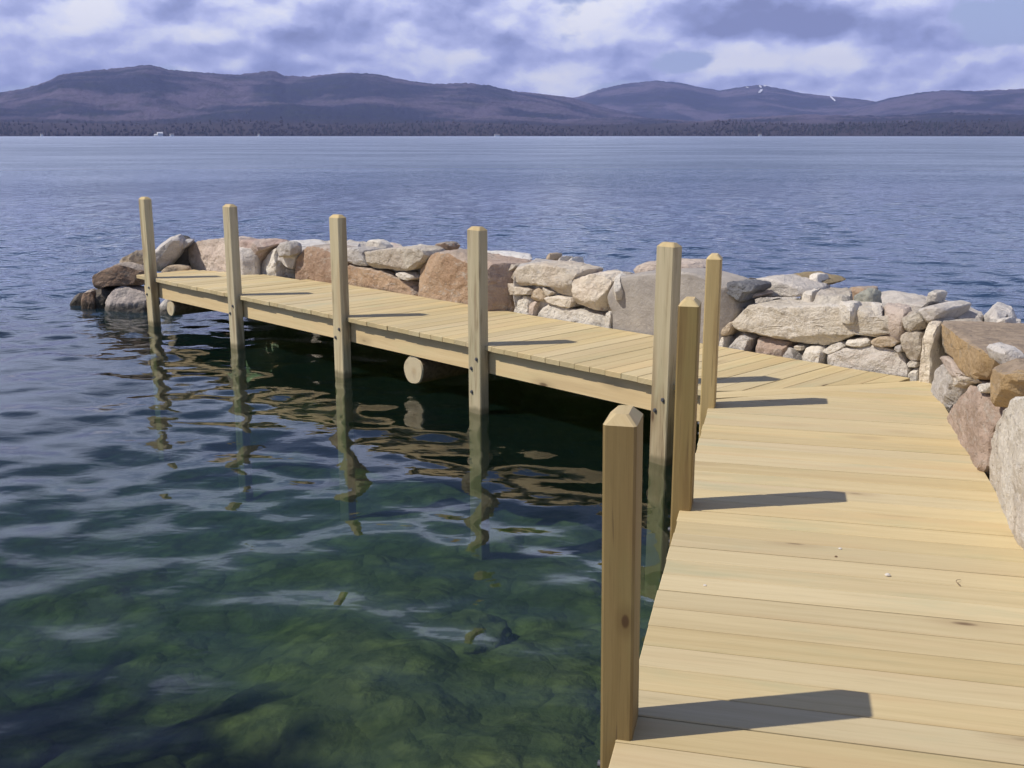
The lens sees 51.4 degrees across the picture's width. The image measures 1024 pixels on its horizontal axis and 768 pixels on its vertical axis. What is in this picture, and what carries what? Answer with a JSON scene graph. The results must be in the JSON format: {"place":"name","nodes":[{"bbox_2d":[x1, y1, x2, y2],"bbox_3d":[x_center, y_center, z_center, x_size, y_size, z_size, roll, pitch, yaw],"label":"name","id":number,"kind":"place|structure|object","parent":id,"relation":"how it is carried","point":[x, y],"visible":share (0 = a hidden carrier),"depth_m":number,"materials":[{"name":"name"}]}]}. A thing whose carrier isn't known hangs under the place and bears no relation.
{"place":"outdoors","nodes":[
{"label":"outdoors","id":0,"kind":"place"},
{"bbox_2d":[0,139,1023,767],"bbox_3d":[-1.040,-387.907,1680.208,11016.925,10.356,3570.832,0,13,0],"label":"lake bed","id":1,"kind":"object","parent":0,"point":[188,605],"visible":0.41,"depth_m":9.96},
{"bbox_2d":[418,609,515,653],"bbox_3d":[-0.294,1.638,6.836,0.649,0.268,0.577,0,13,-1],"label":"submerged rock","id":2,"kind":"object","parent":1,"relation":"on","point":[469,631],"visible":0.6,"depth_m":6.75,"materials":[{"name":"stone"}]},
{"bbox_2d":[189,240,861,513],"bbox_3d":[0.805,-0.159,10.649,2.940,2.077,11.375,-12,18,-43],"label":"rubble fill","id":3,"kind":"object","parent":1,"relation":"on","point":[546,430],"visible":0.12,"depth_m":10.71,"materials":[{"name":"stone"}]},
{"bbox_2d":[161,264,191,271],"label":"boulder","id":4,"kind":"object","parent":3,"relation":"on","point":[175,267],"visible":0.75,"depth_m":12.65,"materials":[{"name":"beige stone"}]},
{"bbox_2d":[174,235,194,268],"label":"boulder","id":5,"kind":"object","parent":3,"relation":"on","point":[183,258],"visible":0.29,"depth_m":13.11,"materials":[{"name":"stone"}]},
{"bbox_2d":[155,235,185,270],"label":"boulder","id":6,"kind":"object","parent":5,"relation":"on","point":[169,251],"visible":0.82,"depth_m":12.76,"materials":[{"name":"grey stone"}]},
{"bbox_2d":[182,239,194,248],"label":"boulder","id":7,"kind":"object","parent":6,"relation":"on","point":[187,243],"visible":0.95,"depth_m":12.88,"materials":[{"name":"grey stone"}]},
{"bbox_2d":[189,236,254,271],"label":"wall stone","id":8,"kind":"object","parent":3,"relation":"on","point":[207,255],"visible":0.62,"depth_m":12.77,"materials":[{"name":"stone"}]},
{"bbox_2d":[239,246,260,274],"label":"rock","id":9,"kind":"object","parent":3,"relation":"on","point":[250,263],"visible":0.06,"depth_m":12.26,"materials":[{"name":"stone"}]},
{"bbox_2d":[239,238,287,262],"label":"wall stone","id":10,"kind":"object","parent":3,"relation":"on","point":[262,249],"visible":0.38,"depth_m":12.30,"materials":[{"name":"stone"}]},
{"bbox_2d":[261,247,288,277],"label":"wall stone","id":11,"kind":"object","parent":3,"relation":"on","point":[271,264],"visible":0.48,"depth_m":12.23,"materials":[{"name":"stone"}]},
{"bbox_2d":[286,268,294,278],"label":"wall stone","id":12,"kind":"object","parent":11,"relation":"on","point":[290,273],"visible":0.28,"depth_m":12.27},
{"bbox_2d":[278,246,305,268],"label":"wall stone","id":13,"kind":"object","parent":3,"relation":"on","point":[289,262],"visible":0.38,"depth_m":12.05,"materials":[{"name":"stone"}]},
{"bbox_2d":[276,240,301,256],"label":"cap stone","id":14,"kind":"object","parent":13,"relation":"on","point":[288,248],"visible":1,"depth_m":11.86,"materials":[{"name":"stone"}]},
{"bbox_2d":[294,240,326,245],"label":"cap stone","id":15,"kind":"object","parent":3,"relation":"on","point":[310,242],"visible":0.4,"depth_m":12.91,"materials":[{"name":"stone"}]},
{"bbox_2d":[295,244,355,282],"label":"wall stone","id":16,"kind":"object","parent":3,"relation":"on","point":[313,262],"visible":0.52,"depth_m":11.72,"materials":[{"name":"stone"}]},
{"bbox_2d":[347,242,360,246],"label":"cap stone","id":17,"kind":"object","parent":3,"relation":"on","point":[355,244],"visible":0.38,"depth_m":12.20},
{"bbox_2d":[366,239,393,248],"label":"cap stone","id":18,"kind":"object","parent":3,"relation":"on","point":[381,243],"visible":0.5,"depth_m":11.56,"materials":[{"name":"stone"}]},
{"bbox_2d":[348,264,418,295],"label":"wall stone","id":19,"kind":"object","parent":3,"relation":"on","point":[375,278],"visible":0.4,"depth_m":11.12,"materials":[{"name":"stone"}]},
{"bbox_2d":[347,246,382,265],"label":"wall stone","id":20,"kind":"object","parent":19,"relation":"on","point":[355,256],"visible":0.59,"depth_m":11.34,"materials":[{"name":"stone"}]},
{"bbox_2d":[364,245,444,270],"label":"wall stone","id":21,"kind":"object","parent":19,"relation":"on","point":[406,258],"visible":0.93,"depth_m":10.77,"materials":[{"name":"stone"}]},
{"bbox_2d":[389,242,400,246],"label":"cap stone","id":22,"kind":"object","parent":3,"relation":"on","point":[394,244],"visible":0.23,"depth_m":12.22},
{"bbox_2d":[396,271,419,280],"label":"wall stone","id":23,"kind":"object","parent":3,"relation":"on","point":[409,275],"visible":0.77,"depth_m":10.78,"materials":[{"name":"stone"}]},
{"bbox_2d":[418,249,514,311],"bbox_3d":[-0.324,-0.980,10.372,0.561,0.665,1.550,-12,18,-43],"label":"wall stone","id":24,"kind":"object","parent":3,"relation":"on","point":[443,275],"visible":0.41,"depth_m":10.29,"materials":[{"name":"stone"}]},
{"bbox_2d":[509,263,521,270],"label":"wall stone","id":25,"kind":"object","parent":24,"relation":"on","point":[513,267],"visible":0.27,"depth_m":9.71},
{"bbox_2d":[508,283,535,294],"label":"wall stone","id":26,"kind":"object","parent":24,"relation":"on","point":[515,290],"visible":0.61,"depth_m":9.60,"materials":[{"name":"stone"}]},
{"bbox_2d":[488,253,531,310],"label":"cap stone","id":27,"kind":"object","parent":3,"relation":"on","point":[500,274],"visible":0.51,"depth_m":9.70,"materials":[{"name":"stone"}]},
{"bbox_2d":[487,250,532,258],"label":"cap stone","id":28,"kind":"object","parent":3,"relation":"on","point":[523,255],"visible":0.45,"depth_m":10.73,"materials":[{"name":"stone"}]},
{"bbox_2d":[514,295,534,314],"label":"wall stone","id":29,"kind":"object","parent":3,"relation":"on","point":[524,302],"visible":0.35,"depth_m":9.61,"materials":[{"name":"stone"}]},
{"bbox_2d":[529,301,540,315],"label":"wall stone","id":30,"kind":"object","parent":3,"relation":"on","point":[534,309],"visible":0.3,"depth_m":9.52,"materials":[{"name":"stone"}]},
{"bbox_2d":[531,288,547,300],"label":"wall stone","id":31,"kind":"object","parent":30,"relation":"on","point":[537,295],"visible":0.55,"depth_m":9.44,"materials":[{"name":"stone"}]},
{"bbox_2d":[513,259,561,308],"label":"cap stone","id":32,"kind":"object","parent":3,"relation":"on","point":[543,303],"visible":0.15,"depth_m":9.65,"materials":[{"name":"stone"}]},
{"bbox_2d":[546,252,561,259],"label":"cap stone","id":33,"kind":"object","parent":32,"relation":"on","point":[555,256],"visible":0.41,"depth_m":10.23,"materials":[{"name":"stone"}]},
{"bbox_2d":[558,256,572,260],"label":"cap stone","id":34,"kind":"object","parent":32,"relation":"on","point":[566,258],"visible":0.29,"depth_m":10.14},
{"bbox_2d":[537,303,605,326],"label":"wall stone","id":35,"kind":"object","parent":3,"relation":"on","point":[585,315],"visible":0.34,"depth_m":9.18,"materials":[{"name":"stone"}]},
{"bbox_2d":[544,294,582,307],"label":"wall stone","id":36,"kind":"object","parent":35,"relation":"on","point":[563,301],"visible":0.66,"depth_m":9.25,"materials":[{"name":"stone"}]},
{"bbox_2d":[543,287,556,295],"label":"wall stone","id":37,"kind":"object","parent":36,"relation":"on","point":[548,291],"visible":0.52,"depth_m":9.35,"materials":[{"name":"stone"}]},
{"bbox_2d":[511,260,603,296],"bbox_3d":[0.407,-0.967,9.568,0.505,0.284,0.849,-12,18,-42],"label":"wall stone","id":38,"kind":"object","parent":36,"relation":"on","point":[560,276],"visible":0.85,"depth_m":9.32,"materials":[{"name":"stone"}]},
{"bbox_2d":[572,271,633,310],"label":"wall stone","id":39,"kind":"object","parent":35,"relation":"on","point":[591,290],"visible":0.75,"depth_m":9.00,"materials":[{"name":"stone"}]},
{"bbox_2d":[605,311,612,328],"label":"wall stone","id":40,"kind":"object","parent":3,"relation":"on","point":[608,319],"visible":0.26,"depth_m":8.89,"materials":[{"name":"stone"}]},
{"bbox_2d":[614,272,626,300],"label":"cap stone","id":41,"kind":"object","parent":3,"relation":"on","point":[618,292],"visible":0.66,"depth_m":8.71,"materials":[{"name":"stone"}]},
{"bbox_2d":[608,268,754,343],"bbox_3d":[1.386,-0.608,8.652,0.557,0.715,1.249,-12,18,-42],"label":"wall stone","id":42,"kind":"object","parent":3,"relation":"on","point":[633,309],"visible":0.34,"depth_m":8.54,"materials":[{"name":"stone"}]},
{"bbox_2d":[633,258,705,272],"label":"wall stone","id":43,"kind":"object","parent":42,"relation":"on","point":[685,263],"visible":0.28,"depth_m":9.05,"materials":[{"name":"stone"}]},
{"bbox_2d":[727,279,770,301],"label":"wall stone","id":44,"kind":"object","parent":42,"relation":"on","point":[744,290],"visible":0.94,"depth_m":8.02,"materials":[{"name":"stone"}]},
{"bbox_2d":[753,289,772,297],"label":"wall stone","id":45,"kind":"object","parent":44,"relation":"on","point":[766,292],"visible":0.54,"depth_m":8.14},
{"bbox_2d":[719,335,735,347],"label":"wall stone","id":46,"kind":"object","parent":3,"relation":"on","point":[727,341],"visible":0.27,"depth_m":8.12,"materials":[{"name":"stone"}]},
{"bbox_2d":[721,322,739,335],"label":"wall stone","id":47,"kind":"object","parent":46,"relation":"on","point":[729,328],"visible":0.69,"depth_m":8.07,"materials":[{"name":"stone"}]},
{"bbox_2d":[729,330,762,352],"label":"wall stone","id":48,"kind":"object","parent":3,"relation":"on","point":[744,340],"visible":0.41,"depth_m":7.99,"materials":[{"name":"stone"}]},
{"bbox_2d":[756,336,797,356],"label":"wall stone","id":49,"kind":"object","parent":3,"relation":"on","point":[767,345],"visible":0.3,"depth_m":7.82,"materials":[{"name":"stone"}]},
{"bbox_2d":[757,274,829,296],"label":"wall stone","id":50,"kind":"object","parent":3,"relation":"on","point":[792,285],"visible":0.83,"depth_m":8.19,"materials":[{"name":"stone"}]},
{"bbox_2d":[789,271,844,284],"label":"wall stone","id":51,"kind":"object","parent":50,"relation":"on","point":[832,279],"visible":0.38,"depth_m":8.49,"materials":[{"name":"stone"}]},
{"bbox_2d":[809,272,828,281],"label":"cap stone","id":52,"kind":"object","parent":51,"relation":"on","point":[818,277],"visible":0.41,"depth_m":8.33,"materials":[{"name":"stone"}]},
{"bbox_2d":[783,346,803,359],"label":"wall stone","id":53,"kind":"object","parent":3,"relation":"on","point":[791,352],"visible":0.16,"depth_m":7.71,"materials":[{"name":"stone"}]},
{"bbox_2d":[794,343,812,350],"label":"wall stone","id":54,"kind":"object","parent":53,"relation":"on","point":[801,347],"visible":0.83,"depth_m":7.65,"materials":[{"name":"stone"}]},
{"bbox_2d":[731,299,888,344],"bbox_3d":[2.293,-0.468,7.723,0.565,0.338,1.408,-13,18,-43],"label":"wall stone","id":55,"kind":"object","parent":3,"relation":"on","point":[798,320],"visible":0.82,"depth_m":7.56,"materials":[{"name":"stone"}]},
{"bbox_2d":[800,288,820,301],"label":"cap stone","id":56,"kind":"object","parent":55,"relation":"on","point":[808,295],"visible":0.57,"depth_m":8.00,"materials":[{"name":"stone"}]},
{"bbox_2d":[812,287,852,345],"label":"cap stone","id":57,"kind":"object","parent":55,"relation":"on","point":[832,295],"visible":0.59,"depth_m":7.62,"materials":[{"name":"stone"}]},
{"bbox_2d":[839,301,861,323],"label":"cap stone","id":58,"kind":"object","parent":55,"relation":"on","point":[848,312],"visible":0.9,"depth_m":7.26,"materials":[{"name":"stone"}]},
{"bbox_2d":[854,288,881,303],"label":"cap stone","id":59,"kind":"object","parent":55,"relation":"on","point":[872,294],"visible":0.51,"depth_m":7.52,"materials":[{"name":"stone"}]},
{"bbox_2d":[870,302,882,316],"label":"cap stone","id":60,"kind":"object","parent":55,"relation":"on","point":[877,309],"visible":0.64,"depth_m":7.20,"materials":[{"name":"stone"}]},
{"bbox_2d":[884,303,910,340],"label":"cap stone","id":61,"kind":"object","parent":55,"relation":"on","point":[895,313],"visible":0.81,"depth_m":7.11,"materials":[{"name":"stone"}]},
{"bbox_2d":[802,344,827,363],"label":"wall stone","id":62,"kind":"object","parent":3,"relation":"on","point":[815,353],"visible":0.35,"depth_m":7.56,"materials":[{"name":"stone"}]},
{"bbox_2d":[849,286,878,299],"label":"cap stone","id":63,"kind":"object","parent":3,"relation":"on","point":[855,290],"visible":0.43,"depth_m":8.36,"materials":[{"name":"stone"}]},
{"bbox_2d":[826,345,913,377],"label":"wall stone","id":64,"kind":"object","parent":3,"relation":"on","point":[884,360],"visible":0.33,"depth_m":7.23,"materials":[{"name":"stone"}]},
{"bbox_2d":[823,340,847,353],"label":"wall stone","id":65,"kind":"object","parent":64,"relation":"on","point":[833,348],"visible":0.68,"depth_m":7.43,"materials":[{"name":"stone"}]},
{"bbox_2d":[846,336,875,346],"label":"wall stone","id":66,"kind":"object","parent":64,"relation":"on","point":[861,341],"visible":0.72,"depth_m":7.29,"materials":[{"name":"stone"}]},
{"bbox_2d":[871,335,900,347],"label":"wall stone","id":67,"kind":"object","parent":64,"relation":"on","point":[882,341],"visible":0.75,"depth_m":7.15,"materials":[{"name":"stone"}]},
{"bbox_2d":[894,344,903,352],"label":"wall stone","id":68,"kind":"object","parent":64,"relation":"on","point":[898,348],"visible":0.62,"depth_m":7.09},
{"bbox_2d":[908,367,919,380],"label":"wall stone","id":69,"kind":"object","parent":3,"relation":"on","point":[913,374],"visible":0.21,"depth_m":7.04,"materials":[{"name":"stone"}]},
{"bbox_2d":[907,360,920,367],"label":"wall stone","id":70,"kind":"object","parent":69,"relation":"on","point":[913,364],"visible":0.69,"depth_m":7.04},
{"bbox_2d":[900,329,925,360],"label":"wall stone","id":71,"kind":"object","parent":70,"relation":"on","point":[911,343],"visible":0.56,"depth_m":7.03,"materials":[{"name":"stone"}]},
{"bbox_2d":[902,308,928,331],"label":"wall stone","id":72,"kind":"object","parent":71,"relation":"on","point":[913,320],"visible":0.56,"depth_m":6.99,"materials":[{"name":"stone"}]},
{"bbox_2d":[921,301,938,307],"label":"cap stone","id":73,"kind":"object","parent":72,"relation":"on","point":[931,303],"visible":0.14,"depth_m":7.10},
{"bbox_2d":[881,290,983,320],"bbox_3d":[2.905,-0.364,7.573,0.455,0.498,1.061,-8,15,-30],"label":"cap stone","id":74,"kind":"object","parent":3,"relation":"on","point":[914,301],"visible":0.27,"depth_m":7.55,"materials":[{"name":"stone"}]},
{"bbox_2d":[925,290,947,303],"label":"cap stone","id":75,"kind":"object","parent":74,"relation":"on","point":[939,296],"visible":0.77,"depth_m":7.37,"materials":[{"name":"stone"}]},
{"bbox_2d":[919,317,954,383],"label":"wall stone","id":76,"kind":"object","parent":3,"relation":"on","point":[932,352],"visible":0.38,"depth_m":6.87,"materials":[{"name":"stone"}]},
{"bbox_2d":[918,300,971,322],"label":"wall stone","id":77,"kind":"object","parent":76,"relation":"on","point":[945,310],"visible":0.88,"depth_m":6.91,"materials":[{"name":"stone"}]},
{"bbox_2d":[983,302,1017,321],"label":"cap stone","id":78,"kind":"object","parent":3,"relation":"on","point":[995,312],"visible":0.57,"depth_m":6.99,"materials":[{"name":"stone"}]},
{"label":"cap stone","id":79,"kind":"object","parent":3,"relation":"on","visible":0},
{"bbox_2d":[435,241,459,249],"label":"cap stone","id":80,"kind":"object","parent":79,"relation":"on","point":[449,245],"visible":0.49,"depth_m":11.22,"materials":[{"name":"stone"}]},
{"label":"cap stone","id":81,"kind":"object","parent":3,"relation":"on","visible":0},
{"bbox_2d":[569,257,583,262],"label":"cap stone","id":82,"kind":"object","parent":81,"relation":"on","point":[580,259],"visible":0.25,"depth_m":10.11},
{"bbox_2d":[545,731,594,755],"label":"submerged rock","id":83,"kind":"object","parent":1,"relation":"on","point":[571,746],"visible":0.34,"depth_m":5.23,"materials":[{"name":"stone"}]},
{"bbox_2d":[136,197,1023,767],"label":"dock","id":84,"kind":"object","parent":1,"relation":"on","point":[790,635],"visible":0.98,"depth_m":4.37,"materials":[{"name":"beige wood"}]},
{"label":"rubble fill","id":85,"kind":"object","parent":1,"relation":"on","visible":0},
{"bbox_2d":[930,364,964,412],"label":"wall stone","id":86,"kind":"object","parent":85,"relation":"on","point":[945,392],"visible":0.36,"depth_m":6.33,"materials":[{"name":"stone"}]},
{"bbox_2d":[940,356,966,377],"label":"wall stone","id":87,"kind":"object","parent":86,"relation":"on","point":[952,368],"visible":0.3,"depth_m":5.98,"materials":[{"name":"stone"}]},
{"bbox_2d":[952,376,988,388],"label":"wall stone","id":88,"kind":"object","parent":87,"relation":"on","point":[965,382],"visible":0.43,"depth_m":5.61,"materials":[{"name":"stone"}]},
{"bbox_2d":[942,318,982,353],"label":"cap stone","id":89,"kind":"object","parent":85,"relation":"on","point":[970,320],"visible":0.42,"depth_m":6.75,"materials":[{"name":"stone"}]},
{"bbox_2d":[947,385,1001,478],"bbox_3d":[2.589,0.213,5.530,0.513,0.538,1.296,3,13,13],"label":"wall stone","id":90,"kind":"object","parent":85,"relation":"on","point":[973,419],"visible":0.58,"depth_m":5.15,"materials":[{"name":"stone"}]},
{"bbox_2d":[977,383,990,392],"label":"wall stone","id":91,"kind":"object","parent":90,"relation":"on","point":[983,387],"visible":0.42,"depth_m":5.05,"materials":[{"name":"stone"}]},
{"bbox_2d":[941,321,1023,379],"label":"wall stone","id":92,"kind":"object","parent":85,"relation":"on","point":[966,344],"visible":0.85,"depth_m":5.79,"materials":[{"name":"stone"}]},
{"bbox_2d":[996,317,1015,322],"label":"cap stone","id":93,"kind":"object","parent":92,"relation":"on","point":[1008,319],"visible":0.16,"depth_m":6.48,"materials":[{"name":"stone"}]},
{"bbox_2d":[989,396,1023,547],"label":"wall stone","id":94,"kind":"object","parent":85,"relation":"on","point":[1006,478],"visible":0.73,"depth_m":4.47,"materials":[{"name":"stone"}]},
{"bbox_2d":[989,359,1023,406],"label":"wall stone","id":95,"kind":"object","parent":94,"relation":"on","point":[1006,382],"visible":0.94,"depth_m":4.75,"materials":[{"name":"stone"}]},
{"bbox_2d":[986,342,1023,363],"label":"cap stone","id":96,"kind":"object","parent":95,"relation":"on","point":[1000,353],"visible":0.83,"depth_m":4.90,"materials":[{"name":"stone"}]},
{"bbox_2d":[0,136,1023,374],"bbox_3d":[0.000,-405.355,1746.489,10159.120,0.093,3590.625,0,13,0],"label":"lake","id":97,"kind":"structure","parent":0,"point":[585,209],"depth_m":38.22,"materials":[{"name":"liquid"}]},
{"bbox_2d":[69,292,84,328],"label":"boulder","id":98,"kind":"object","parent":97,"relation":"in","point":[75,302],"visible":0.44,"depth_m":13.46,"materials":[{"name":"stone"}]},
{"bbox_2d":[80,288,99,328],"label":"boulder","id":99,"kind":"object","parent":97,"relation":"in","point":[87,300],"visible":0.73,"depth_m":13.30,"materials":[{"name":"brown stone"}]},
{"bbox_2d":[94,286,118,326],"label":"boulder","id":100,"kind":"object","parent":97,"relation":"in","point":[101,296],"visible":0.52,"depth_m":13.34,"materials":[{"name":"stone"}]},
{"bbox_2d":[104,285,160,338],"bbox_3d":[-4.729,-0.932,13.336,0.592,0.648,0.610,0,13,0],"label":"boulder","id":101,"kind":"object","parent":97,"relation":"in","point":[122,300],"visible":0.7,"depth_m":13.07,"materials":[{"name":"grey stone"}]},
{"bbox_2d":[92,262,143,288],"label":"boulder","id":102,"kind":"object","parent":101,"relation":"on","point":[122,274],"visible":0.81,"depth_m":13.06,"materials":[{"name":"brown stone"}]},
{"bbox_2d":[120,250,143,264],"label":"boulder","id":103,"kind":"object","parent":102,"relation":"on","point":[136,257],"visible":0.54,"depth_m":13.25,"materials":[{"name":"beige stone"}]},
{"bbox_2d":[159,299,181,333],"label":"boulder","id":104,"kind":"object","parent":97,"relation":"in","point":[175,325],"visible":0.66,"depth_m":12.93,"materials":[{"name":"white stone"}]},
{"bbox_2d":[0,65,1023,138],"bbox_3d":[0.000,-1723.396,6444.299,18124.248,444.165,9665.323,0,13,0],"label":"hills","id":105,"kind":"structure","parent":0,"point":[143,95],"depth_m":4606.37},
{"bbox_2d":[0,112,1023,135],"bbox_3d":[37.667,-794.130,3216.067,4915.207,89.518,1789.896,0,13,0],"label":"forest","id":106,"kind":"object","parent":105,"relation":"on","point":[799,130],"visible":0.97,"depth_m":3116.78,"materials":[{"name":"plant"}]},
{"bbox_2d":[747,85,834,100],"bbox_3d":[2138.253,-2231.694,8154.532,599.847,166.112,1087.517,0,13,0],"label":"snow","id":107,"kind":"structure","parent":105,"relation":"on","point":[760,86],"depth_m":8260.56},
{"bbox_2d":[0,0,1023,101],"label":"sky","id":108,"kind":"structure","parent":0,"point":[871,50],"materials":[{"name":"blue"}]}
]}

